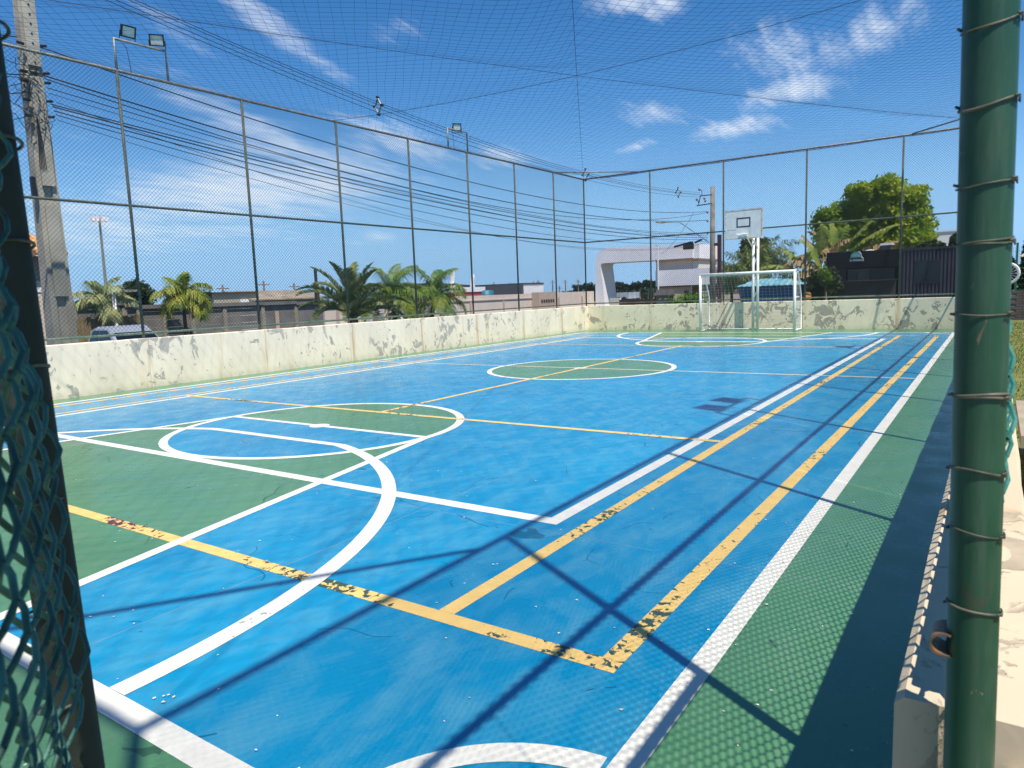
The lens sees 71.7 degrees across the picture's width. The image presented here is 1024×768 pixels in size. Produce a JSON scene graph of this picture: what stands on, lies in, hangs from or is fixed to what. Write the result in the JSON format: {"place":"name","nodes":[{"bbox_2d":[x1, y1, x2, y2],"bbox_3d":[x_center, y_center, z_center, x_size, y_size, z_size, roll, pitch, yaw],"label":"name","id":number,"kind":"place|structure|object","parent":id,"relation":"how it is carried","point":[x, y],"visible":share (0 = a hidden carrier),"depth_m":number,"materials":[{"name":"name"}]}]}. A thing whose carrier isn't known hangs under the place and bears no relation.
{"place":"outdoors","nodes":[
{"label":"outdoors","id":0,"kind":"place"},
{"bbox_2d":[29,233,67,344],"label":"house","id":1,"kind":"structure","parent":0,"point":[37,272],"depth_m":19.69,"materials":[{"name":"white"}]},
{"bbox_2d":[187,291,255,332],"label":"shed","id":2,"kind":"structure","parent":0,"point":[226,297],"depth_m":56.06,"materials":[{"name":"beige"}]},
{"bbox_2d":[225,290,321,328],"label":"shed","id":3,"kind":"structure","parent":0,"point":[276,299],"depth_m":61.00,"materials":[{"name":"grey"}]},
{"bbox_2d":[400,283,469,297],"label":"warehouse","id":4,"kind":"structure","parent":0,"point":[422,284],"depth_m":139.99,"materials":[{"name":"grey metal"}]},
{"bbox_2d":[439,271,484,295],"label":"red banded building","id":5,"kind":"structure","parent":0,"point":[470,291],"depth_m":81.70,"materials":[{"name":"red paint"}]},
{"bbox_2d":[0,329,953,767],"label":"court floor","id":6,"kind":"structure","parent":0,"point":[778,691],"depth_m":3.22,"materials":[{"name":"green paint"}]},
{"bbox_2d":[45,306,587,399],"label":"wall","id":7,"kind":"structure","parent":6,"relation":"on","point":[87,368],"depth_m":16.62,"materials":[{"name":"beige paint"}]},
{"bbox_2d":[2,42,638,340],"bbox_3d":[-3.470,-4.128,17.773,2.526,5.227,26.901,3,9,34],"label":"chain link fence","id":8,"kind":"object","parent":7,"relation":"on","point":[130,205],"visible":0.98,"depth_m":16.69,"materials":[{"name":"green metal"}]},
{"bbox_2d":[113,23,169,83],"bbox_3d":[-7.357,-6.561,14.055,0.283,0.926,1.093,3,9,34],"label":"floodlight frame","id":9,"kind":"object","parent":8,"relation":"on","point":[131,33],"visible":0.89,"depth_m":13.91,"materials":[{"name":"grey metal"}]},
{"bbox_2d":[447,123,467,150],"bbox_3d":[-1.698,-7.768,22.293,0.250,0.829,1.021,5,10,43],"label":"floodlight frame","id":10,"kind":"object","parent":8,"relation":"on","point":[453,128],"visible":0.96,"depth_m":22.20,"materials":[{"name":"grey metal"}]},
{"bbox_2d":[0,0,961,179],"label":"roof net","id":11,"kind":"object","parent":8,"relation":"attached to","point":[662,146],"visible":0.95,"depth_m":14.31,"materials":[{"name":"black fabric"}]},
{"bbox_2d":[0,332,951,767],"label":"blue court surface","id":12,"kind":"object","parent":6,"relation":"on","point":[318,676],"visible":0.67,"depth_m":4.44,"materials":[{"name":"blue paint"}]},
{"bbox_2d":[14,493,622,672],"bbox_3d":[-4.450,0.975,6.348,11.860,0.001,0.100,3,9,34],"label":"worn yellow line","id":13,"kind":"object","parent":12,"relation":"on","point":[570,654],"visible":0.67,"depth_m":3.75,"materials":[{"name":"paint"}]},
{"bbox_2d":[0,333,823,612],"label":"green key surface","id":14,"kind":"object","parent":12,"relation":"on","point":[175,496],"visible":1,"depth_m":6.83,"materials":[{"name":"green paint"}]},
{"bbox_2d":[0,333,826,619],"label":"key line","id":15,"kind":"object","parent":14,"relation":"on","point":[102,573],"visible":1,"depth_m":5.83,"materials":[{"name":"white paint"}]},
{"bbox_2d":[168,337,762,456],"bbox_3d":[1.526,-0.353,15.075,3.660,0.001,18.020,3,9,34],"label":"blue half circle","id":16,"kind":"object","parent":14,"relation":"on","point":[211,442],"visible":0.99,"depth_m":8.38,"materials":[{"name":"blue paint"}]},
{"bbox_2d":[0,332,953,767],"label":"white line","id":17,"kind":"object","parent":12,"relation":"on","point":[636,750],"visible":0.8,"depth_m":3.50,"materials":[{"name":"paint"}]},
{"bbox_2d":[28,411,943,767],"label":"paint flakes","id":18,"kind":"object","parent":12,"relation":"on","point":[446,637],"visible":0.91,"depth_m":3.33,"materials":[{"name":"paint"}]},
{"bbox_2d":[55,335,938,661],"bbox_3d":[1.358,-0.318,14.829,11.860,0.002,20.619,3,9,34],"label":"yellow line","id":19,"kind":"object","parent":12,"relation":"on","point":[633,639],"visible":0.97,"depth_m":5.23,"materials":[{"name":"paint"}]},
{"bbox_2d":[58,332,937,767],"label":"white arc line","id":20,"kind":"object","parent":12,"relation":"on","point":[498,752],"visible":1,"depth_m":3.58,"materials":[{"name":"paint"}]},
{"bbox_2d":[372,361,914,378],"bbox_3d":[1.447,-0.338,14.960,12.330,0.001,0.090,3,9,34],"label":"half way line","id":21,"kind":"object","parent":12,"relation":"on","point":[662,370],"visible":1,"depth_m":13.92,"materials":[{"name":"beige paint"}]},
{"bbox_2d":[725,207,762,329],"bbox_3d":[8.234,-3.901,24.488,1.614,4.175,1.127,-6,8,-27],"label":"basketball stand","id":22,"kind":"object","parent":6,"relation":"on","point":[747,224],"visible":0.95,"depth_m":24.27,"materials":[{"name":"white metal"}]},
{"bbox_2d":[699,269,801,331],"bbox_3d":[8.395,-2.913,25.004,3.320,2.075,1.067,3,9,34],"label":"football goal","id":23,"kind":"object","parent":6,"relation":"on","point":[794,287],"visible":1,"depth_m":25.03,"materials":[{"name":"white metal"}]},
{"bbox_2d":[588,297,954,329],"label":"wall","id":24,"kind":"structure","parent":6,"relation":"on","point":[915,313],"depth_m":25.15,"materials":[{"name":"paint"}]},
{"bbox_2d":[584,118,959,303],"bbox_3d":[8.249,-5.418,24.494,14.223,5.227,2.437,3,9,34],"label":"chain link fence","id":25,"kind":"object","parent":24,"relation":"on","point":[652,270],"visible":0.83,"depth_m":24.79,"materials":[{"name":"green metal"}]},
{"bbox_2d":[892,399,1023,767],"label":"wall","id":26,"kind":"structure","parent":6,"relation":"on","point":[918,726],"depth_m":1.12,"materials":[{"name":"paint"}]},
{"bbox_2d":[1004,294,1017,494],"bbox_3d":[6.640,-3.636,10.917,1.601,5.224,26.914,3,9,34],"label":"chain link fence","id":27,"kind":"object","parent":26,"relation":"on","point":[1012,417],"depth_m":0.93,"materials":[{"name":"teal metal"}]},
{"bbox_2d":[463,283,543,294],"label":"warehouse","id":28,"kind":"structure","parent":0,"point":[524,290],"depth_m":110.24,"materials":[{"name":"grey"}]},
{"bbox_2d":[0,0,1023,309],"label":"sky","id":29,"kind":"structure","parent":0,"point":[360,19],"materials":[{"name":"blue"}]},
{"bbox_2d":[93,286,1017,335],"bbox_3d":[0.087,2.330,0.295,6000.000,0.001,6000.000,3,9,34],"label":"ground","id":30,"kind":"structure","parent":0,"point":[182,326],"depth_m":136.33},
{"bbox_2d":[90,216,108,283],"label":"mast light","id":31,"kind":"object","parent":30,"relation":"on","point":[103,219],"visible":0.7,"depth_m":57.18,"materials":[{"name":"white metal"}]},
{"bbox_2d":[122,277,157,304],"bbox_3d":[-20.043,-3.723,38.078,1.928,4.033,2.837,-8,10,-41],"label":"leafy tree","id":32,"kind":"object","parent":30,"relation":"on","point":[147,291],"visible":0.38,"depth_m":37.37,"materials":[{"name":"green plant"}]},
{"bbox_2d":[73,301,323,336],"bbox_3d":[-14.824,-2.775,34.110,0.300,2.735,14.758,3,9,34],"label":"panel fence","id":33,"kind":"object","parent":30,"relation":"on","point":[146,310],"visible":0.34,"depth_m":35.09,"materials":[{"name":"grey concrete"}]},
{"bbox_2d":[196,289,212,332],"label":"leafy tree","id":34,"kind":"object","parent":30,"relation":"on","point":[209,293],"visible":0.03,"depth_m":41.42,"materials":[{"name":"green plant"}]},
{"bbox_2d":[314,270,319,306],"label":"utility pole","id":35,"kind":"object","parent":30,"relation":"on","point":[316,281],"visible":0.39,"depth_m":60.34,"materials":[{"name":"grey"}]},
{"bbox_2d":[275,291,593,328],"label":"boundary wall","id":36,"kind":"structure","parent":30,"relation":"on","point":[571,296],"depth_m":53.52,"materials":[{"name":"grey paint"}]},
{"bbox_2d":[481,289,493,294],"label":"water tank","id":37,"kind":"object","parent":30,"relation":"on","point":[487,293],"visible":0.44,"depth_m":83.10,"materials":[{"name":"teal plastic"}]},
{"bbox_2d":[532,292,557,309],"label":"brick kiosk","id":38,"kind":"object","parent":30,"relation":"on","point":[551,294],"visible":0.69,"depth_m":58.15,"materials":[{"name":"brown"}]},
{"bbox_2d":[571,284,581,291],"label":"tree","id":39,"kind":"object","parent":30,"relation":"on","point":[576,287],"visible":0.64,"depth_m":168.77,"materials":[{"name":"plant"}]},
{"bbox_2d":[615,281,624,292],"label":"tree","id":40,"kind":"object","parent":30,"relation":"on","point":[619,287],"visible":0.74,"depth_m":162.30,"materials":[{"name":"plant"}]},
{"bbox_2d":[621,284,630,291],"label":"tree","id":41,"kind":"object","parent":30,"relation":"on","point":[626,288],"visible":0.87,"depth_m":161.24,"materials":[{"name":"plant"}]},
{"bbox_2d":[616,292,639,299],"bbox_3d":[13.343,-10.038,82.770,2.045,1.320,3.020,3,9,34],"label":"lorry","id":42,"kind":"object","parent":30,"relation":"on","point":[630,295],"visible":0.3,"depth_m":81.54,"materials":[{"name":"white"}]},
{"bbox_2d":[628,281,637,298],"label":"tree","id":43,"kind":"object","parent":30,"relation":"on","point":[633,286],"visible":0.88,"depth_m":160.60,"materials":[{"name":"plant"}]},
{"bbox_2d":[633,281,643,298],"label":"tree","id":44,"kind":"object","parent":30,"relation":"on","point":[637,284],"visible":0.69,"depth_m":159.66,"materials":[{"name":"plant"}]},
{"bbox_2d":[562,284,803,300],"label":"wood","id":45,"kind":"object","parent":30,"relation":"on","point":[655,289],"visible":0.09,"depth_m":167.20,"materials":[{"name":"green plant"}]},
{"bbox_2d":[659,291,727,303],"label":"hedge","id":46,"kind":"object","parent":30,"relation":"on","point":[679,298],"visible":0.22,"depth_m":46.97,"materials":[{"name":"green plant"}]},
{"bbox_2d":[695,186,715,302],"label":"utility pole","id":47,"kind":"object","parent":30,"relation":"on","point":[712,237],"visible":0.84,"depth_m":41.75,"materials":[{"name":"grey concrete"}]},
{"bbox_2d":[47,87,671,232],"bbox_3d":[1.124,-7.284,28.012,0.017,1.592,34.702,3,9,37],"label":"power cable","id":48,"kind":"object","parent":47,"relation":"attached to","point":[307,162],"visible":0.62,"depth_m":18.49,"materials":[{"name":"black rubber"}]},
{"bbox_2d":[49,93,700,234],"bbox_3d":[1.135,-7.149,28.038,0.011,1.662,34.682,3,9,37],"label":"power cable","id":49,"kind":"object","parent":47,"relation":"attached to","point":[281,161],"visible":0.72,"depth_m":17.80,"materials":[{"name":"black rubber"}]},
{"bbox_2d":[45,78,706,219],"bbox_3d":[1.110,-7.494,27.977,0.021,1.509,34.724,3,9,37],"label":"power cable","id":50,"kind":"object","parent":47,"relation":"attached to","point":[307,161],"visible":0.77,"depth_m":18.34,"materials":[{"name":"black rubber"}]},
{"bbox_2d":[52,104,704,235],"bbox_3d":[1.142,-7.105,28.052,0.023,1.343,34.662,3,9,37],"label":"power cable","id":51,"kind":"object","parent":47,"relation":"attached to","point":[322,172],"visible":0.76,"depth_m":18.89,"materials":[{"name":"black rubber"}]},
{"bbox_2d":[656,221,709,242],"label":"street lamp","id":52,"kind":"object","parent":47,"relation":"attached to","point":[677,222],"visible":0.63,"depth_m":41.22,"materials":[{"name":"metal"}]},
{"bbox_2d":[703,290,739,302],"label":"garden wall","id":53,"kind":"structure","parent":30,"relation":"on","point":[736,295],"depth_m":49.53,"materials":[{"name":"grey concrete"}]},
{"bbox_2d":[716,261,751,301],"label":"palm tree","id":54,"kind":"object","parent":30,"relation":"on","point":[726,284],"visible":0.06,"depth_m":47.13,"materials":[{"name":"green plant"}]},
{"bbox_2d":[722,245,774,291],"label":"leafy tree","id":55,"kind":"object","parent":30,"relation":"on","point":[734,268],"visible":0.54,"depth_m":42.60,"materials":[{"name":"green plant"}]},
{"bbox_2d":[738,237,771,257],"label":"leafy tree","id":56,"kind":"object","parent":30,"relation":"on","point":[743,243],"visible":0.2,"depth_m":49.91,"materials":[{"name":"green plant"}]},
{"bbox_2d":[737,277,811,301],"bbox_3d":[12.014,-3.510,31.854,2.928,2.568,3.700,3,9,34],"label":"blue tank","id":57,"kind":"object","parent":30,"relation":"on","point":[746,295],"visible":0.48,"depth_m":30.39,"materials":[{"name":"blue plastic"}]},
{"bbox_2d":[755,248,826,285],"bbox_3d":[12.256,-4.012,31.248,3.168,3.908,1.044,3,9,34],"label":"banana plant","id":58,"kind":"object","parent":30,"relation":"on","point":[793,257],"visible":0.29,"depth_m":30.95,"materials":[{"name":"green plant"}]},
{"bbox_2d":[783,238,841,278],"bbox_3d":[13.013,-4.100,30.289,2.764,4.266,1.027,2,8,29],"label":"banana plant","id":59,"kind":"object","parent":30,"relation":"on","point":[790,263],"visible":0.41,"depth_m":30.13,"materials":[{"name":"green plant"}]},
{"bbox_2d":[792,225,850,270],"bbox_3d":[13.541,-4.530,31.149,2.391,4.863,0.680,2,8,27],"label":"banana plant","id":60,"kind":"object","parent":30,"relation":"on","point":[821,243],"visible":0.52,"depth_m":30.93,"materials":[{"name":"green plant"}]},
{"bbox_2d":[803,266,844,299],"bbox_3d":[12.901,-3.344,29.285,1.558,3.031,1.357,3,9,34],"label":"shrub","id":61,"kind":"object","parent":30,"relation":"on","point":[830,292],"visible":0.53,"depth_m":28.95,"materials":[{"name":"green plant"}]},
{"bbox_2d":[817,265,832,299],"bbox_3d":[12.629,-3.284,28.611,0.615,3.098,0.521,3,9,34],"label":"tree","id":62,"kind":"object","parent":30,"relation":"on","point":[822,279],"visible":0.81,"depth_m":28.41,"materials":[{"name":"green plant"}]},
{"bbox_2d":[806,220,899,257],"bbox_3d":[14.661,-4.637,30.731,3.767,5.096,1.317,2,8,28],"label":"banana plant","id":63,"kind":"object","parent":30,"relation":"on","point":[833,231],"visible":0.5,"depth_m":30.65,"materials":[{"name":"green plant"}]},
{"bbox_2d":[807,171,939,251],"bbox_3d":[18.467,-6.795,36.489,6.240,7.671,5.279,3,9,34],"label":"leafy tree","id":64,"kind":"object","parent":30,"relation":"on","point":[912,200],"visible":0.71,"depth_m":34.80,"materials":[{"name":"green plant"}]},
{"bbox_2d":[826,246,955,299],"bbox_3d":[15.681,-3.716,29.239,4.622,3.561,2.620,3,9,34],"label":"food container","id":65,"kind":"object","parent":30,"relation":"on","point":[881,281],"visible":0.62,"depth_m":28.04,"materials":[{"name":"black metal"}]},
{"bbox_2d":[848,269,869,280],"bbox_3d":[14.190,-4.454,28.985,0.817,0.423,0.017,3,9,34],"label":"serving window","id":66,"kind":"structure","parent":65,"relation":"in","point":[850,273],"depth_m":28.97,"materials":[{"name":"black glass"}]},
{"bbox_2d":[880,243,893,249],"bbox_3d":[15.731,-5.718,29.706,0.456,0.348,0.600,3,9,34],"label":"roof vent box","id":67,"kind":"object","parent":65,"relation":"on","point":[887,245],"visible":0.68,"depth_m":29.50,"materials":[{"name":"white metal"}]},
{"bbox_2d":[914,260,940,282],"bbox_3d":[16.098,-4.360,27.455,0.875,0.858,0.029,3,9,34],"label":"window","id":68,"kind":"structure","parent":65,"relation":"in","point":[932,263],"depth_m":27.44,"materials":[{"name":"black glass"}]},
{"bbox_2d":[914,239,946,247],"bbox_3d":[19.184,-4.569,32.606,1.433,4.154,1.117,3,9,34],"label":"leafy tree","id":69,"kind":"object","parent":30,"relation":"on","point":[930,243],"visible":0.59,"depth_m":32.14,"materials":[{"name":"green plant"}]},
{"bbox_2d":[948,232,956,245],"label":"leafy tree","id":70,"kind":"object","parent":30,"relation":"on","point":[952,240],"visible":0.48,"depth_m":30.93,"materials":[{"name":"green plant"}]},
{"bbox_2d":[1010,290,1023,319],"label":"brick wall","id":71,"kind":"structure","parent":30,"relation":"on","point":[1017,303],"depth_m":25.96,"materials":[{"name":"grey brick"}]},
{"bbox_2d":[595,245,656,305],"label":"entrance arch","id":72,"kind":"structure","parent":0,"point":[642,256],"depth_m":65.80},
{"bbox_2d":[655,240,750,297],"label":"white building","id":73,"kind":"structure","parent":0,"point":[682,280],"depth_m":61.42,"materials":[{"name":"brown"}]},
{"bbox_2d":[714,234,721,302],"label":"metal column","id":74,"kind":"structure","parent":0,"point":[719,262],"depth_m":39.78,"materials":[{"name":"brown metal"}]},
{"bbox_2d":[736,235,799,286],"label":"tree","id":75,"kind":"object","parent":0,"point":[770,247],"visible":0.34,"depth_m":43.62,"materials":[{"name":"green plant"}]},
{"bbox_2d":[936,230,956,245],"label":"white building","id":76,"kind":"structure","parent":0,"point":[945,238],"depth_m":40.42,"materials":[{"name":"white paint"}]},
{"bbox_2d":[1009,320,1023,495],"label":"grass field","id":77,"kind":"structure","parent":0,"point":[1021,378],"depth_m":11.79,"materials":[{"name":"green plant"}]},
{"bbox_2d":[1011,263,1020,283],"bbox_3d":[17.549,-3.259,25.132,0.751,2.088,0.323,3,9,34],"label":"wheel","id":78,"kind":"object","parent":77,"relation":"on","point":[1016,272],"depth_m":24.87,"materials":[{"name":"white metal"}]},
{"bbox_2d":[1015,400,1023,456],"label":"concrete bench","id":79,"kind":"object","parent":77,"relation":"on","point":[1019,407],"visible":1,"depth_m":5.78,"materials":[{"name":"beige concrete"}]},
{"bbox_2d":[1011,243,1023,290],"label":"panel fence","id":80,"kind":"object","parent":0,"point":[1017,249],"visible":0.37,"depth_m":25.84,"materials":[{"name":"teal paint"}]},
{"bbox_2d":[1016,245,1023,290],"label":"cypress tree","id":81,"kind":"object","parent":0,"point":[1020,282],"visible":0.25,"depth_m":32.08,"materials":[{"name":"green plant"}]},
{"label":"street","id":82,"kind":"structure","parent":0,"visible":0},
{"bbox_2d":[5,0,78,344],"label":"utility pole","id":83,"kind":"object","parent":82,"relation":"on","point":[25,10],"visible":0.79,"depth_m":14.17,"materials":[{"name":"concrete"}]},
{"bbox_2d":[40,47,705,212],"bbox_3d":[1.077,-8.080,27.886,0.024,1.524,34.764,3,9,37],"label":"power cable","id":84,"kind":"object","parent":83,"relation":"attached to","point":[331,143],"visible":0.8,"depth_m":19.17,"materials":[{"name":"black rubber"}]},
{"bbox_2d":[43,75,705,221],"bbox_3d":[1.100,-7.606,27.955,0.028,1.408,34.744,3,9,37],"label":"power cable","id":85,"kind":"object","parent":83,"relation":"attached to","point":[310,154],"visible":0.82,"depth_m":18.60,"materials":[{"name":"black rubber"}]},
{"bbox_2d":[56,102,698,250],"bbox_3d":[1.187,-6.655,28.150,0.011,2.372,34.563,3,9,37],"label":"power cable","id":86,"kind":"object","parent":83,"relation":"attached to","point":[323,192],"visible":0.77,"depth_m":19.03,"materials":[{"name":"black rubber"}]},
{"bbox_2d":[54,110,703,239],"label":"power cable","id":87,"kind":"object","parent":83,"relation":"attached to","point":[329,182],"visible":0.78,"depth_m":18.98,"materials":[{"name":"black rubber"}]},
{"bbox_2d":[56,114,702,243],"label":"power cable","id":88,"kind":"object","parent":83,"relation":"attached to","point":[311,185],"visible":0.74,"depth_m":18.53,"materials":[{"name":"black rubber"}]},
{"bbox_2d":[52,106,707,237],"bbox_3d":[1.151,-7.013,28.071,0.026,1.454,34.643,3,9,37],"label":"power cable","id":89,"kind":"object","parent":83,"relation":"attached to","point":[324,176],"visible":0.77,"depth_m":18.86,"materials":[{"name":"black rubber"}]},
{"bbox_2d":[58,120,702,248],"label":"power cable","id":90,"kind":"object","parent":83,"relation":"attached to","point":[297,191],"visible":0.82,"depth_m":18.32,"materials":[{"name":"black rubber"}]},
{"bbox_2d":[107,0,688,196],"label":"power cable","id":91,"kind":"object","parent":83,"relation":"attached to","point":[334,95],"visible":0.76,"depth_m":19.21,"materials":[{"name":"black rubber"}]},
{"bbox_2d":[117,0,694,194],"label":"power cable","id":92,"kind":"object","parent":83,"relation":"attached to","point":[353,98],"visible":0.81,"depth_m":19.88,"materials":[{"name":"black rubber"}]},
{"bbox_2d":[129,0,700,194],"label":"power cable","id":93,"kind":"object","parent":83,"relation":"attached to","point":[360,97],"visible":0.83,"depth_m":19.98,"materials":[{"name":"black rubber"}]},
{"bbox_2d":[373,96,383,115],"bbox_3d":[-4.011,-8.334,21.234,0.368,0.568,0.100,3,9,34],"label":"cable spacer","id":94,"kind":"object","parent":93,"relation":"hanging from","point":[378,100],"visible":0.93,"depth_m":21.19,"materials":[{"name":"white plastic"}]},
{"bbox_2d":[135,0,699,192],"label":"power cable","id":95,"kind":"object","parent":83,"relation":"attached to","point":[353,92],"visible":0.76,"depth_m":19.67,"materials":[{"name":"black rubber"}]},
{"bbox_2d":[72,276,142,325],"bbox_3d":[-16.492,-2.492,28.604,2.563,3.682,2.436,3,9,34],"label":"palm tree","id":96,"kind":"object","parent":82,"relation":"on","point":[99,295],"visible":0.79,"depth_m":28.10,"materials":[{"name":"green plant"}]},
{"bbox_2d":[76,315,140,342],"bbox_3d":[-16.237,-1.704,28.642,0.136,2.089,2.740,3,9,34],"label":"wooden fence","id":97,"kind":"object","parent":82,"relation":"on","point":[126,320],"visible":0.17,"depth_m":27.99,"materials":[{"name":"brown wood"}]},
{"bbox_2d":[112,289,136,325],"bbox_3d":[-15.365,-2.211,28.365,0.946,3.101,0.409,-6,8,-26],"label":"street lamp","id":98,"kind":"object","parent":82,"relation":"on","point":[115,303],"visible":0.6,"depth_m":28.14,"materials":[{"name":"white metal"}]},
{"bbox_2d":[88,324,165,341],"bbox_3d":[-14.314,-1.300,26.242,5.200,1.740,2.240,3,9,34],"label":"car","id":99,"kind":"object","parent":82,"relation":"on","point":[127,329],"visible":0.06,"depth_m":25.64,"materials":[{"name":"silver metal"}]},
{"bbox_2d":[148,272,214,334],"bbox_3d":[-14.529,-3.043,31.466,2.620,3.910,2.479,-2,7,3],"label":"palm tree","id":100,"kind":"object","parent":82,"relation":"on","point":[176,298],"visible":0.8,"depth_m":30.90,"materials":[{"name":"green plant"}]},
{"bbox_2d":[295,261,411,322],"bbox_3d":[-5.224,-2.231,23.278,3.697,3.665,4.088,-6,8,-27],"label":"cycad palm","id":101,"kind":"object","parent":82,"relation":"on","point":[336,298],"visible":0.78,"depth_m":22.86,"materials":[{"name":"green plant"}]},
{"bbox_2d":[359,264,467,321],"bbox_3d":[-4.968,-3.973,35.221,4.447,4.144,6.065,3,9,34],"label":"palm tree","id":102,"kind":"object","parent":82,"relation":"on","point":[442,295],"visible":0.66,"depth_m":34.80,"materials":[{"name":"green plant"}]},
{"bbox_2d":[610,298,620,304],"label":"corner wall","id":103,"kind":"structure","parent":82,"relation":"on","point":[612,299],"depth_m":62.33,"materials":[{"name":"beige"}]},
{"bbox_2d":[619,299,656,304],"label":"red wall","id":104,"kind":"structure","parent":82,"relation":"on","point":[635,300],"depth_m":57.95,"materials":[{"name":"red paint"}]},
{"bbox_2d":[653,289,682,303],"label":"guard hut","id":105,"kind":"object","parent":82,"relation":"on","point":[658,294],"visible":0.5,"depth_m":50.38,"materials":[{"name":"beige"}]},
{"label":"concrete path","id":106,"kind":"structure","parent":0,"visible":0},
{"bbox_2d":[929,0,1023,767],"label":"gate post","id":107,"kind":"object","parent":106,"relation":"on","point":[968,628],"visible":1,"depth_m":0.87,"materials":[{"name":"green metal"}]},
{"bbox_3d":[-0.065,0.503,-0.052,0.081,2.220,0.097,3,9,34],"label":"gate post","id":108,"kind":"object","parent":106,"relation":"on","visible":0},
{"bbox_2d":[0,20,104,767],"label":"gate leaf","id":109,"kind":"object","parent":108,"relation":"attached to","point":[54,628],"visible":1,"depth_m":0.80,"materials":[{"name":"metal"}]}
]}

